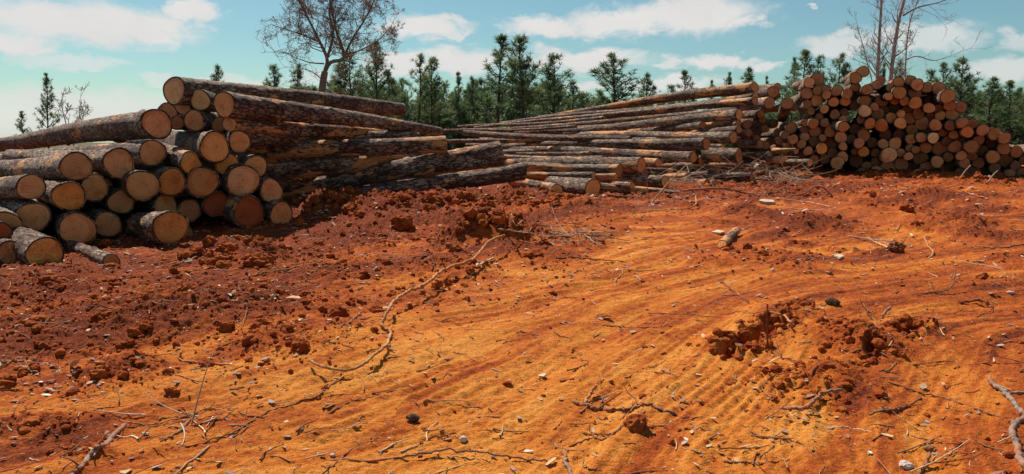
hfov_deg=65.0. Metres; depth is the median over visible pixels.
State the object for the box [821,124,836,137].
log
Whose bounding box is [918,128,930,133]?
log
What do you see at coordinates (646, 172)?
log
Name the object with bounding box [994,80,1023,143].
pine tree
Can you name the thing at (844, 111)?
log
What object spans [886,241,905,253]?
root lump
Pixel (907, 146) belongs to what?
log
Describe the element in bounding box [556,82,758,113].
log
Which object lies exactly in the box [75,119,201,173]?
log
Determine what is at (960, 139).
log
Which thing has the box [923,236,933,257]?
stick
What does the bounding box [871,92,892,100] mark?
log
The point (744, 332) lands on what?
dirt clod
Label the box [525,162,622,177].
log
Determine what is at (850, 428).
stick
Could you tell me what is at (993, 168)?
log
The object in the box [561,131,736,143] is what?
log
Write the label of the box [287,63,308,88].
pine tree
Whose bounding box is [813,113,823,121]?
log
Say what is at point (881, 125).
log
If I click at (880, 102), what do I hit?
log
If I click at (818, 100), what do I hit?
log
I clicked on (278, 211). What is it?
log
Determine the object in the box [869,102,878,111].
log
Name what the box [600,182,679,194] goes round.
log
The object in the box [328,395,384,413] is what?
twig
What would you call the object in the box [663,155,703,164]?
log
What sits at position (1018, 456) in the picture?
branch
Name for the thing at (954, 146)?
log
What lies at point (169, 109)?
log
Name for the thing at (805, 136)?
log
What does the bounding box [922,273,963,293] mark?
root
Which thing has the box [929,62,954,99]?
pine tree
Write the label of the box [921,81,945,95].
log
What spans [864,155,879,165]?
log
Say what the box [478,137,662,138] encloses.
log
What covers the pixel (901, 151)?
log
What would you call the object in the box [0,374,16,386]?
dirt clod
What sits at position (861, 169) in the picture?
log
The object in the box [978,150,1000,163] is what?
log
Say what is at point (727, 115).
log
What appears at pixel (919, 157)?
log
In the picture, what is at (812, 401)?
branch
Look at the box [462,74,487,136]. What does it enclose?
pine tree
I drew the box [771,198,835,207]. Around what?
stick
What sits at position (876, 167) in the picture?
log
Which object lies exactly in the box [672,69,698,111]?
pine tree
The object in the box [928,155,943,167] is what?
log
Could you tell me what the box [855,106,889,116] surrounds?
log
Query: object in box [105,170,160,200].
log
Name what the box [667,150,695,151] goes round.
log
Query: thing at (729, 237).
log
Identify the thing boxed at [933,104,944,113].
log
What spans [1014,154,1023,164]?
log
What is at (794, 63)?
pine tree
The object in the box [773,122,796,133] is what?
log
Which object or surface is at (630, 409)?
root
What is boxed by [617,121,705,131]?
log
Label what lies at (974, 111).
pine tree
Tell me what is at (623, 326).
twig
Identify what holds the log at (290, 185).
on the ground
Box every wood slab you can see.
[712,230,724,233]
[758,199,774,203]
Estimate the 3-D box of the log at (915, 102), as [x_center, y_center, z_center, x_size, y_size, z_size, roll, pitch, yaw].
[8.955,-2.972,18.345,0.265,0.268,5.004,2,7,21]
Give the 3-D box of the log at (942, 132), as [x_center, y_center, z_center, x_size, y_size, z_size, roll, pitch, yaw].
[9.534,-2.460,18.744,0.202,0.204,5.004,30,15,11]
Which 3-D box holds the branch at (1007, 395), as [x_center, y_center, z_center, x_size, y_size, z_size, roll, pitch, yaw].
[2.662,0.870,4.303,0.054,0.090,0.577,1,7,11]
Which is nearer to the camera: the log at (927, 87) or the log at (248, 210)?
the log at (248, 210)
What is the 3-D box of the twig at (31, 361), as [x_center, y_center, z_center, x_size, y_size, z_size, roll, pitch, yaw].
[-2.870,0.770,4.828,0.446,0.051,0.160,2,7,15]
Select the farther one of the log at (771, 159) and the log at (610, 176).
the log at (771, 159)
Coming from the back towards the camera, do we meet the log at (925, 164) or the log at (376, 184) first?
the log at (925, 164)
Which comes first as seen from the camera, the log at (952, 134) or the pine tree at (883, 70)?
the log at (952, 134)
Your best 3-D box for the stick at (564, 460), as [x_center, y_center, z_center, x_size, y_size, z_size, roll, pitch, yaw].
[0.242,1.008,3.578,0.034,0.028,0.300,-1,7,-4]
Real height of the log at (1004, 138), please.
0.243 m
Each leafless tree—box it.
[256,0,404,94]
[842,8,881,130]
[845,0,902,80]
[861,0,958,81]
[887,0,993,81]
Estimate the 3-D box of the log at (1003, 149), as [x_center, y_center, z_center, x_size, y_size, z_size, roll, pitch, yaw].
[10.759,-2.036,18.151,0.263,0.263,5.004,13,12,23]
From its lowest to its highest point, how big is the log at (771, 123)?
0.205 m
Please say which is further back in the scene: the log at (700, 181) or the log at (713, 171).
the log at (713, 171)
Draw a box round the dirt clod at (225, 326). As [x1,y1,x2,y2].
[216,321,234,332]
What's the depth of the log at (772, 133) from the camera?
17.72 m
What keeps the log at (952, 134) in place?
on the log at (960, 139)
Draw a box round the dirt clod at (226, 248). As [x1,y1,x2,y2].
[215,242,238,253]
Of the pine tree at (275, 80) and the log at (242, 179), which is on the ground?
the pine tree at (275, 80)
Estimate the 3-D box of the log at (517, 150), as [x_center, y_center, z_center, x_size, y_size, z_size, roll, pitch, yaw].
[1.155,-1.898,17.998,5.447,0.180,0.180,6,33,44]
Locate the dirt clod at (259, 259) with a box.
[243,251,276,267]
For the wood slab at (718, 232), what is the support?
on the ground
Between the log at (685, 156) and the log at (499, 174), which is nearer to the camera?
the log at (499, 174)
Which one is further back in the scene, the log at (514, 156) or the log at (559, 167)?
the log at (514, 156)
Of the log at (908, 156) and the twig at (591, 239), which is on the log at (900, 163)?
the log at (908, 156)
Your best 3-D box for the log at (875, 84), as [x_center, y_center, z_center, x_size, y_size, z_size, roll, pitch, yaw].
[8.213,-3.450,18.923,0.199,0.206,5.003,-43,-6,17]
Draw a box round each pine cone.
[406,413,419,421]
[825,297,840,305]
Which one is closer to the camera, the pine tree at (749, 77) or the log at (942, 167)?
the log at (942, 167)
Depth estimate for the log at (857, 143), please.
16.40 m
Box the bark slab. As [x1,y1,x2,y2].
[607,193,642,198]
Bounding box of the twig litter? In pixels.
[0,132,1023,473]
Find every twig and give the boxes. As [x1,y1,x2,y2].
[0,359,60,374]
[110,406,244,424]
[130,403,223,427]
[321,432,395,473]
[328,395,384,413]
[548,235,643,245]
[582,431,611,434]
[602,313,671,329]
[723,452,789,465]
[763,371,799,393]
[763,402,819,420]
[860,300,882,325]
[882,405,927,432]
[911,435,953,443]
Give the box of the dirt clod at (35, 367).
[29,364,40,369]
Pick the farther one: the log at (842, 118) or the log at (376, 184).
the log at (842, 118)
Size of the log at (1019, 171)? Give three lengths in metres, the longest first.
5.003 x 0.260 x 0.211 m
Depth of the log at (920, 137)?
16.17 m
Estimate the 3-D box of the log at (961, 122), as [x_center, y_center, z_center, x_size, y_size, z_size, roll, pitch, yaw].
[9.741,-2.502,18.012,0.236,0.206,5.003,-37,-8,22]
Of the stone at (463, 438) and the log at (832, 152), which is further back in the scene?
the log at (832, 152)
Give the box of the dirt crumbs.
[0,163,1023,473]
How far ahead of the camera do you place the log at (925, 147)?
16.33 m
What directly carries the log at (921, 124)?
on the log at (927, 130)
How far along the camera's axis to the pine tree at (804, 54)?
39.13 m
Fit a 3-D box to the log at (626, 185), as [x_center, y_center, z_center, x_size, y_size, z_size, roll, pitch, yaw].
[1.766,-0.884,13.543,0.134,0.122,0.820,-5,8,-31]
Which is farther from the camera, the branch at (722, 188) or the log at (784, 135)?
the log at (784, 135)
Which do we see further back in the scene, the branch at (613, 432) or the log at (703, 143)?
the log at (703, 143)
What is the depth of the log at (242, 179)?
9.83 m
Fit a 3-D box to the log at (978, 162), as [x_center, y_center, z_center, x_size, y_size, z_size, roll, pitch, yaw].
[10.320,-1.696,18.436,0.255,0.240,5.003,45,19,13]
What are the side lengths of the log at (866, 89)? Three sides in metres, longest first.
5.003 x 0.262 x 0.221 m
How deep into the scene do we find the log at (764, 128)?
17.81 m
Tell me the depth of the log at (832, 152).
16.86 m
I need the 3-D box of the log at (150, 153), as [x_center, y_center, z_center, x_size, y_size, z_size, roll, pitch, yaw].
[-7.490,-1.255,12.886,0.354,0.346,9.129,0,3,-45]
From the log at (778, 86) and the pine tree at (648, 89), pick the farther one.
the pine tree at (648, 89)
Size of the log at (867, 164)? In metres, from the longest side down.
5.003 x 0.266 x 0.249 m
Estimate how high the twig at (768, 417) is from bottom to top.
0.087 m
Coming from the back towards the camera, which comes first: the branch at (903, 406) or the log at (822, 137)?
the log at (822, 137)
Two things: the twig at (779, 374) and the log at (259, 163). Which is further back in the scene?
the log at (259, 163)
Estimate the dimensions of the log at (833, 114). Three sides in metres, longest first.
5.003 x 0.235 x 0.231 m
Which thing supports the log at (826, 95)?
on the log at (833, 102)
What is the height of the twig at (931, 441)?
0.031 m
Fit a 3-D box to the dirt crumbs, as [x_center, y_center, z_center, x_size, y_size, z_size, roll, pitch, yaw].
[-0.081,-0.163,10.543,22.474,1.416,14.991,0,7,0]
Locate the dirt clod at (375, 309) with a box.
[369,305,383,312]
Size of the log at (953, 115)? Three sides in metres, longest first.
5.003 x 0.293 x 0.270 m
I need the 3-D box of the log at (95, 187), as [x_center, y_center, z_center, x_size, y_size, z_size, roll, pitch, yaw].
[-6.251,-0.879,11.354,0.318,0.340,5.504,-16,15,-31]
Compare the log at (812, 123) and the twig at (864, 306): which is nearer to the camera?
the twig at (864, 306)
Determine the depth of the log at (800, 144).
16.68 m
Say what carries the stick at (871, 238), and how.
on the ground
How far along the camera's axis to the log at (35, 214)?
8.55 m
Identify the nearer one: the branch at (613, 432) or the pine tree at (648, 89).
the branch at (613, 432)
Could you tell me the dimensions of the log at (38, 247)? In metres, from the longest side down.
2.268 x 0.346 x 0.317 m
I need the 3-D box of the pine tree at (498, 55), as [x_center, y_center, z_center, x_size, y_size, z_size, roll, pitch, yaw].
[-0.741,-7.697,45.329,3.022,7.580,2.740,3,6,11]
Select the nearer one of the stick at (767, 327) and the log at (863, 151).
the stick at (767, 327)
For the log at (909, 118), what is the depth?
16.48 m
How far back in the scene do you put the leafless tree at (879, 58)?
35.15 m
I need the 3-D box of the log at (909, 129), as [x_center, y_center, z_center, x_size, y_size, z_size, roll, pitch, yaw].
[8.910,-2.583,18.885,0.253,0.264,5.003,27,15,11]
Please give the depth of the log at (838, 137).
16.65 m
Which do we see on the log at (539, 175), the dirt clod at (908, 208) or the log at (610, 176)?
the log at (610, 176)
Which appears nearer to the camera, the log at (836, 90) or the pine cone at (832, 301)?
the pine cone at (832, 301)
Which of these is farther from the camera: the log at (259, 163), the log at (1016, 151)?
the log at (1016, 151)
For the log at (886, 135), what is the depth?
16.78 m
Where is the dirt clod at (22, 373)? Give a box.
[17,370,27,376]
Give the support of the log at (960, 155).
on the log at (964, 164)
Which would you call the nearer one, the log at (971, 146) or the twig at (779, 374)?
the twig at (779, 374)
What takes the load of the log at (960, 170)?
on the ground
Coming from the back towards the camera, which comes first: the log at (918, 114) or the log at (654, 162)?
the log at (918, 114)
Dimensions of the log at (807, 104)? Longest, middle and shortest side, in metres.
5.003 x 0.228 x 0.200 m
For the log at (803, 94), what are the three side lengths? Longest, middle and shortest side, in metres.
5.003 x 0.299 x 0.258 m
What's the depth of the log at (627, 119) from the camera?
19.25 m
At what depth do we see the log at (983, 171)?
16.40 m
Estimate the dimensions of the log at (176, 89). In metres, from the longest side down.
5.999 x 0.379 x 0.378 m
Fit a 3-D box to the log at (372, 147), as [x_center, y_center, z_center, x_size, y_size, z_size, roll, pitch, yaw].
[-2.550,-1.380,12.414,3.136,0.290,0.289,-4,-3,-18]
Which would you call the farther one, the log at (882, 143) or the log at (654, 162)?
the log at (882, 143)
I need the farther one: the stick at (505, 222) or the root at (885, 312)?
the stick at (505, 222)
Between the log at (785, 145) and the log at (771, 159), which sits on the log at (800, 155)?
the log at (785, 145)
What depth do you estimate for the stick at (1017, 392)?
4.38 m
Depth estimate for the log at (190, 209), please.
9.79 m
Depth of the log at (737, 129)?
16.79 m
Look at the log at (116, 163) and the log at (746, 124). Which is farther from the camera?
the log at (746, 124)
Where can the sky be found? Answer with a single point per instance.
(127, 50)
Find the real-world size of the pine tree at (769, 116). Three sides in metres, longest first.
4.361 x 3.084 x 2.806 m
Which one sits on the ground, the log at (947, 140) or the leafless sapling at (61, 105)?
the leafless sapling at (61, 105)
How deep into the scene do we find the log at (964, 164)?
15.92 m
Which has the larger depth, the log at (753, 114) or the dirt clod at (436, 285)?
the log at (753, 114)
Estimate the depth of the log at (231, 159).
9.97 m
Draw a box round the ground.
[0,143,1023,473]
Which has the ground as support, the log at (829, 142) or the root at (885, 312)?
the root at (885, 312)
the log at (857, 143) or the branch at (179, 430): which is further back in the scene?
the log at (857, 143)
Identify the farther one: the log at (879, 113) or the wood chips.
the log at (879, 113)
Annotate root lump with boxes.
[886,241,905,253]
[923,445,937,452]
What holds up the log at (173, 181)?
on the log at (158, 202)
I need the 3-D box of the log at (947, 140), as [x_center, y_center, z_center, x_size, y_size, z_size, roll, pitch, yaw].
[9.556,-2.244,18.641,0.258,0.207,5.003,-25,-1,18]
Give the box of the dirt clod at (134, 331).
[126,326,144,337]
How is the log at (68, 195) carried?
on the log at (35, 214)
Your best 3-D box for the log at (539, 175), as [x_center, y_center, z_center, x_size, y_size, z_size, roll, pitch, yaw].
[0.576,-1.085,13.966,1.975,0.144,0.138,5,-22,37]
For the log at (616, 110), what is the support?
on the log at (718, 104)
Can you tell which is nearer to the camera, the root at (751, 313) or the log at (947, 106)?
the root at (751, 313)
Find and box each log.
[0,109,171,151]
[0,139,166,166]
[0,152,93,180]
[0,173,46,199]
[0,198,51,231]
[0,202,23,227]
[0,221,13,237]
[0,237,26,263]
[1,225,63,263]
[2,146,133,179]
[36,180,85,210]
[47,205,97,243]
[53,180,134,213]
[61,240,120,263]
[62,172,108,201]
[63,204,122,237]
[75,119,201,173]
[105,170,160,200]
[114,211,188,245]
[126,187,177,211]
[130,210,193,236]
[134,166,185,196]
[154,130,229,162]
[158,102,182,118]
[158,162,219,197]
[163,76,406,115]
[171,115,189,130]
[174,98,193,115]
[174,190,228,216]
[175,196,200,221]
[183,109,218,131]
[183,130,250,153]
[190,88,215,111]
[200,148,238,175]
[201,189,264,227]
[211,116,225,131]
[213,91,443,135]
[216,163,260,196]
[222,119,387,137]
[230,131,420,147]
[230,150,267,177]
[245,136,446,158]
[251,177,283,202]
[261,197,292,223]
[263,153,431,180]
[266,156,340,162]
[278,175,434,192]
[282,141,504,198]
[352,170,473,188]
[360,162,526,192]
[443,125,577,130]
[447,139,543,143]
[457,116,605,126]
[462,130,631,141]
[464,143,642,149]
[466,106,742,128]
[473,97,757,127]
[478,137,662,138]
[500,93,757,122]
[502,137,709,149]
[502,146,696,162]
[503,149,666,151]
[504,151,591,155]
[504,155,605,159]
[505,157,645,172]
[508,179,562,192]
[514,109,742,133]
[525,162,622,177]
[526,171,595,178]
[537,92,753,116]
[544,176,600,195]
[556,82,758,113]
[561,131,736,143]
[578,123,614,126]
[595,173,617,179]
[599,175,669,187]
[600,180,634,188]
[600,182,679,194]
[608,110,686,117]
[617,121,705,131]
[622,169,648,174]
[644,158,661,166]
[645,167,676,172]
[646,162,696,169]
[648,172,752,182]
[658,120,741,126]
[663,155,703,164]
[664,173,689,178]
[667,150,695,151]
[669,178,708,183]
[677,168,718,172]
[677,170,716,172]
[689,125,741,133]
[697,162,743,168]
[701,147,741,163]
[709,180,718,185]
[710,144,725,147]
[717,227,740,248]
[719,162,766,170]
[735,97,774,108]
[736,86,778,97]
[736,135,760,142]
[737,129,752,136]
[737,140,763,148]
[741,116,765,123]
[741,120,751,128]
[742,106,767,110]
[742,110,764,118]
[742,151,771,160]
[749,124,768,133]
[752,119,777,127]
[752,128,781,137]
[759,83,781,90]
[761,137,783,144]
[762,140,769,149]
[764,104,779,112]
[765,156,785,162]
[770,142,790,148]
[771,148,798,153]
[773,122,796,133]
[777,98,793,122]
[779,131,789,139]
[780,159,812,166]
[781,151,808,158]
[784,133,809,140]
[784,134,797,144]
[790,126,809,134]
[791,85,821,99]
[791,87,812,110]
[791,137,819,147]
[792,73,823,89]
[793,99,812,111]
[794,138,805,148]
[795,118,818,128]
[797,119,807,126]
[798,77,814,91]
[798,94,823,111]
[798,146,812,155]
[802,107,814,118]
[804,147,837,157]
[808,126,821,137]
[808,155,818,164]
[811,109,839,119]
[811,152,829,163]
[812,142,827,154]
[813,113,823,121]
[814,90,830,108]
[817,104,828,114]
[817,134,826,141]
[818,119,829,127]
[818,121,849,131]
[821,85,830,93]
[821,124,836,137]
[822,131,846,143]
[824,138,836,147]
[826,85,843,102]
[826,97,838,108]
[828,150,847,161]
[829,157,844,169]
[832,88,852,107]
[833,83,860,95]
[834,101,859,110]
[836,142,847,150]
[838,97,850,107]
[838,108,848,115]
[838,115,846,121]
[841,66,868,84]
[842,155,862,167]
[843,72,861,87]
[845,124,860,134]
[845,134,855,143]
[845,148,857,154]
[846,138,864,148]
[847,164,868,170]
[849,115,864,128]
[850,112,897,123]
[851,84,873,100]
[851,95,870,105]
[852,117,875,128]
[854,104,871,118]
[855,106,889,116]
[855,128,869,141]
[857,146,869,156]
[860,118,887,131]
[860,161,872,168]
[861,80,881,89]
[862,157,895,170]
[863,147,897,163]
[864,137,877,147]
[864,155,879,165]
[866,108,884,118]
[867,86,906,99]
[868,148,879,156]
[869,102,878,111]
[869,165,882,169]
[870,129,891,140]
[870,129,905,139]
[871,83,895,93]
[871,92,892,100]
[871,94,888,107]
[875,139,888,148]
[876,76,885,84]
[881,155,908,169]
[887,77,904,87]
[887,97,897,105]
[888,103,901,111]
[888,123,917,134]
[888,137,901,148]
[890,96,909,106]
[890,117,906,129]
[893,110,905,117]
[893,132,915,143]
[896,148,905,157]
[900,143,913,151]
[901,96,921,108]
[901,106,912,113]
[902,142,932,153]
[902,151,913,160]
[904,75,915,85]
[904,112,915,123]
[905,146,919,153]
[906,89,921,98]
[908,78,923,91]
[909,82,931,96]
[909,151,928,164]
[911,108,924,119]
[913,102,935,113]
[913,116,928,129]
[913,160,932,169]
[914,132,926,142]
[915,113,933,122]
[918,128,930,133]
[920,88,956,104]
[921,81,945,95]
[921,94,931,103]
[925,136,953,145]
[926,132,939,143]
[927,142,947,155]
[928,118,941,130]
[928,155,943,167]
[929,120,955,132]
[931,128,947,136]
[931,157,969,168]
[932,151,953,161]
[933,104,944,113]
[934,111,945,120]
[935,165,947,170]
[940,109,958,121]
[942,101,955,110]
[943,130,958,138]
[947,140,961,152]
[950,150,966,160]
[952,167,969,173]
[953,137,965,141]
[954,117,968,127]
[955,101,966,112]
[955,126,973,138]
[957,163,980,173]
[961,139,978,153]
[965,135,984,144]
[967,119,978,128]
[967,153,977,160]
[970,157,984,167]
[973,124,989,135]
[976,127,1001,140]
[976,145,988,155]
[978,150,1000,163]
[980,168,989,174]
[982,140,995,148]
[983,163,1000,174]
[989,142,1010,154]
[993,132,1011,143]
[997,144,1022,157]
[997,154,1013,167]
[1001,167,1015,175]
[1005,160,1021,170]
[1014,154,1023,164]
[1016,167,1023,175]
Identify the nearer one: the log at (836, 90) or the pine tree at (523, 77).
the log at (836, 90)
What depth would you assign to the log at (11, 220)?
8.23 m
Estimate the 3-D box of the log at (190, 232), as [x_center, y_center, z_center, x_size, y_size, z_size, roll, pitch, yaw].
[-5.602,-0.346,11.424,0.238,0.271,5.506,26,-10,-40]
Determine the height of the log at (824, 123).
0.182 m
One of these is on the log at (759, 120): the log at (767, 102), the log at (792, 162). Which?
the log at (767, 102)
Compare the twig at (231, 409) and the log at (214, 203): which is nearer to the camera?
the twig at (231, 409)
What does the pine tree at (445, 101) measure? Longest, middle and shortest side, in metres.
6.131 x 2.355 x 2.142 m
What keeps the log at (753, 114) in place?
on the log at (759, 120)
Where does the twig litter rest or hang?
on the ground
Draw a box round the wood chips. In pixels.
[0,175,1023,473]
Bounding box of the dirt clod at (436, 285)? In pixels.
[431,281,442,289]
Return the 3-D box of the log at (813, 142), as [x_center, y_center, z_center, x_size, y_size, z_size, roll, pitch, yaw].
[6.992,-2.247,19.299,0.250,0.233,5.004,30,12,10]
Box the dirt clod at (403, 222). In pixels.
[390,214,413,230]
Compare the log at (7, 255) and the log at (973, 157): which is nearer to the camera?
the log at (7, 255)
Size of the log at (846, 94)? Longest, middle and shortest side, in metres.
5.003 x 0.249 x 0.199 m
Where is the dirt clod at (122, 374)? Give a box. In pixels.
[117,370,128,378]
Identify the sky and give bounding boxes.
[0,0,1023,142]
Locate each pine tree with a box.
[14,111,32,149]
[32,73,61,147]
[209,63,225,81]
[262,63,284,87]
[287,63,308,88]
[326,51,378,114]
[355,40,400,116]
[382,73,401,118]
[400,53,434,122]
[415,55,448,135]
[435,83,456,146]
[450,72,467,147]
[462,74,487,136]
[477,32,518,131]
[499,32,546,118]
[524,52,580,133]
[559,81,579,125]
[578,51,644,123]
[634,71,662,116]
[658,85,677,104]
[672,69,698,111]
[702,80,716,127]
[720,72,733,147]
[741,66,755,151]
[764,84,802,155]
[779,57,802,147]
[780,49,822,149]
[811,53,828,109]
[817,51,852,119]
[869,63,887,130]
[886,62,908,78]
[925,67,939,82]
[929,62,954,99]
[945,55,984,128]
[960,85,986,124]
[968,76,1018,130]
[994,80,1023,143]
[1003,92,1023,144]
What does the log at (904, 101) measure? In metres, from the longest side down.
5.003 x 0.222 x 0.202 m
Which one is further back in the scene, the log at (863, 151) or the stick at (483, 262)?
the log at (863, 151)
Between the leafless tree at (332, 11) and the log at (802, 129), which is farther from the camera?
the leafless tree at (332, 11)
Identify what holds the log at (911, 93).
on the log at (915, 102)
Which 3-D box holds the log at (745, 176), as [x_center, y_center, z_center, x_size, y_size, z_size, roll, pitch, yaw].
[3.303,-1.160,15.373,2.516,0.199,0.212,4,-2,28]
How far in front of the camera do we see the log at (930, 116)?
16.47 m
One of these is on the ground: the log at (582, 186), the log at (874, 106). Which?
the log at (582, 186)
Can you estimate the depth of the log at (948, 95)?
15.84 m
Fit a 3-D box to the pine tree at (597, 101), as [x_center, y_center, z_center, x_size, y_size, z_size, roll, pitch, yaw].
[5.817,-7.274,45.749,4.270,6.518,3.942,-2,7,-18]
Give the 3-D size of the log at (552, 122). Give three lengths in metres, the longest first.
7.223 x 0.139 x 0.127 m
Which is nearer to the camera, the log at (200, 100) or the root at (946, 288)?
the root at (946, 288)
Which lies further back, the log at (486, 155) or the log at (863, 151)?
the log at (863, 151)
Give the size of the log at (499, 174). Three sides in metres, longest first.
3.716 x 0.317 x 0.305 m
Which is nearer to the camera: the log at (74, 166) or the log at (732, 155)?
the log at (74, 166)
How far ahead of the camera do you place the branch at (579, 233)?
9.12 m
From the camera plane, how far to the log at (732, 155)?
15.25 m
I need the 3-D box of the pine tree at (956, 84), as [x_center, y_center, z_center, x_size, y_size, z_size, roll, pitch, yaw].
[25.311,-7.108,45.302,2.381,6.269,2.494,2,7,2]
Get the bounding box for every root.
[166,376,343,448]
[177,351,234,365]
[250,260,319,275]
[308,234,505,371]
[570,386,676,419]
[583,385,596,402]
[723,305,785,314]
[750,430,817,457]
[770,311,792,327]
[790,185,831,195]
[881,306,891,318]
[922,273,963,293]
[959,298,993,308]
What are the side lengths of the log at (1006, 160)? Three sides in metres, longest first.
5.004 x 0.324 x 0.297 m
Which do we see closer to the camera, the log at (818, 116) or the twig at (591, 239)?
the twig at (591, 239)
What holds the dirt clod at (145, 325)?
on the ground
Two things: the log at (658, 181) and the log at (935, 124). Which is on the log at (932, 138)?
the log at (935, 124)
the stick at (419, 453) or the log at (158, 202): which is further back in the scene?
the log at (158, 202)
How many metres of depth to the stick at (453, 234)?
8.36 m
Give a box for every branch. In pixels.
[61,423,126,473]
[160,418,191,441]
[499,227,548,236]
[511,213,589,226]
[545,225,617,235]
[569,410,645,445]
[632,195,696,213]
[682,180,764,195]
[779,388,842,409]
[868,397,922,414]
[977,240,1023,247]
[987,376,1023,415]
[1008,416,1023,467]
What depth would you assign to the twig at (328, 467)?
3.74 m
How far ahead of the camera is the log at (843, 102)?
16.70 m
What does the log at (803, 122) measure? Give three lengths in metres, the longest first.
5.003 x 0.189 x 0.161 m
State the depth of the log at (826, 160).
16.96 m
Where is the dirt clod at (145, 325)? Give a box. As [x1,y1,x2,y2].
[137,320,152,330]
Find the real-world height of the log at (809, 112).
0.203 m
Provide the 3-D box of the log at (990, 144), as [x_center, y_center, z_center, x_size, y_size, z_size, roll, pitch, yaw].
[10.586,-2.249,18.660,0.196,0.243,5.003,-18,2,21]
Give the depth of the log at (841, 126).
15.96 m
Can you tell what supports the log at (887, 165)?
on the ground
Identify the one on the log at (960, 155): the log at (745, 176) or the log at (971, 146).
the log at (971, 146)
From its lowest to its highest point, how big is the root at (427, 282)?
0.370 m
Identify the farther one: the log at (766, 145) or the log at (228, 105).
the log at (766, 145)
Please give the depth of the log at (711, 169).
15.59 m
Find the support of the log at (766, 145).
on the ground
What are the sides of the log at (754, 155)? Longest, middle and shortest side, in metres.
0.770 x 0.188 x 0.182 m
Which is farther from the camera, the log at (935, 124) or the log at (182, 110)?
the log at (935, 124)
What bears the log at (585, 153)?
on the ground
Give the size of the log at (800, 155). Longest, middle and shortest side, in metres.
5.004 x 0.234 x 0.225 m
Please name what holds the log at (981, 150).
on the log at (992, 157)
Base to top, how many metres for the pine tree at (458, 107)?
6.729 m
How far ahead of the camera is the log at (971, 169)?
16.23 m
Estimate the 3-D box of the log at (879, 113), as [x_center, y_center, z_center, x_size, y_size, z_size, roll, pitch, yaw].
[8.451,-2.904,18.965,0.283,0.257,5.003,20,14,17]
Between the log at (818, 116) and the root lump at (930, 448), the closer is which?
the root lump at (930, 448)
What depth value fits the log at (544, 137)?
18.16 m
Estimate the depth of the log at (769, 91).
18.07 m
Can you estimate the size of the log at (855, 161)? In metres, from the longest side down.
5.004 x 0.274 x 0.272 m
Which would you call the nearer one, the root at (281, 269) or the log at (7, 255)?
the root at (281, 269)
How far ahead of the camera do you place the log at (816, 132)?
16.93 m
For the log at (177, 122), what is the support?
on the log at (213, 145)
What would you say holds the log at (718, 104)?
on the log at (627, 119)
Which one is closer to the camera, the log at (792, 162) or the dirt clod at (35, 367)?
the dirt clod at (35, 367)
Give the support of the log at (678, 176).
on the ground
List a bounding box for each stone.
[459,435,466,441]
[899,460,912,469]
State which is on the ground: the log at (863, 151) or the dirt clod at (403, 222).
the dirt clod at (403, 222)
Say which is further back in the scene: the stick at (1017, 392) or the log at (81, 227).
the log at (81, 227)
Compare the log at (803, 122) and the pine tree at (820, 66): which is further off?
the pine tree at (820, 66)
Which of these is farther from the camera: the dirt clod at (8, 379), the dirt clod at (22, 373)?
the dirt clod at (22, 373)
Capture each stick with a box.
[168,249,215,266]
[329,447,546,461]
[340,311,361,327]
[428,432,456,439]
[450,220,461,239]
[476,257,494,265]
[503,208,506,233]
[556,256,625,262]
[562,449,573,473]
[650,164,686,203]
[716,278,748,302]
[766,304,768,348]
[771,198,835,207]
[776,340,795,362]
[793,208,837,209]
[811,365,819,377]
[832,426,870,431]
[848,235,892,241]
[886,381,1010,418]
[918,452,930,473]
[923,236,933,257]
[1009,391,1023,393]
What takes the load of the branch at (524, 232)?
on the ground
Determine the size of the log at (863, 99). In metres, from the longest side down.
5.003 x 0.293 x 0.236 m
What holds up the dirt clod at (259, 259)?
on the ground
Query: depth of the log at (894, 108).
16.80 m
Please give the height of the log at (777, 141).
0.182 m
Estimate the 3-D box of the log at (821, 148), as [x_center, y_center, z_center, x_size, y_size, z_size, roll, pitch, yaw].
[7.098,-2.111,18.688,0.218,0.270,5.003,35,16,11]
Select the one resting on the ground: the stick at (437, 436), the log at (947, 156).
the stick at (437, 436)
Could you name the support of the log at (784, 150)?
on the log at (792, 162)
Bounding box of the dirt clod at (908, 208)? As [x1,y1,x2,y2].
[898,203,913,212]
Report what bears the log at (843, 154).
on the log at (836, 163)
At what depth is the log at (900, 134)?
16.79 m
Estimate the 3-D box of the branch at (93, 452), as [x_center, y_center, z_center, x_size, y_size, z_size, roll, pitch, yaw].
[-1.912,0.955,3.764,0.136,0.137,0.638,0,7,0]
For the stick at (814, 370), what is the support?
on the ground
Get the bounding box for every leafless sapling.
[52,86,75,145]
[69,82,91,145]
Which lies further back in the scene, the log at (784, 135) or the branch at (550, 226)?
the log at (784, 135)
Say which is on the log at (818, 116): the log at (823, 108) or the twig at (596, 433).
the log at (823, 108)
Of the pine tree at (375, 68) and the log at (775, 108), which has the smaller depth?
the log at (775, 108)
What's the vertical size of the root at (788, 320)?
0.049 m
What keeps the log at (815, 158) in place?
on the ground
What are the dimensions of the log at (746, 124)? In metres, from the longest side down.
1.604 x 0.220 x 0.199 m
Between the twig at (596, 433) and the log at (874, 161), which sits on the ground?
the twig at (596, 433)
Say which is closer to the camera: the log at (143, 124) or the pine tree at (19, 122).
the log at (143, 124)
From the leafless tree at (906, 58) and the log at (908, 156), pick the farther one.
the leafless tree at (906, 58)
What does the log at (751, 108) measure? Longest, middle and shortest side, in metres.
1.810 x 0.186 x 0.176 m
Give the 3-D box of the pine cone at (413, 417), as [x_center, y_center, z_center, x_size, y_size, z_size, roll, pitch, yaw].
[-0.509,0.928,4.125,0.070,0.046,0.046,7,25,7]
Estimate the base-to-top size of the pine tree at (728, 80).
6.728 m
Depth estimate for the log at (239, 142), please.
10.16 m
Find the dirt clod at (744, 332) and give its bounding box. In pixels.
[737,327,751,336]
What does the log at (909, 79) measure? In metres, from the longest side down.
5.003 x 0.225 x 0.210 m

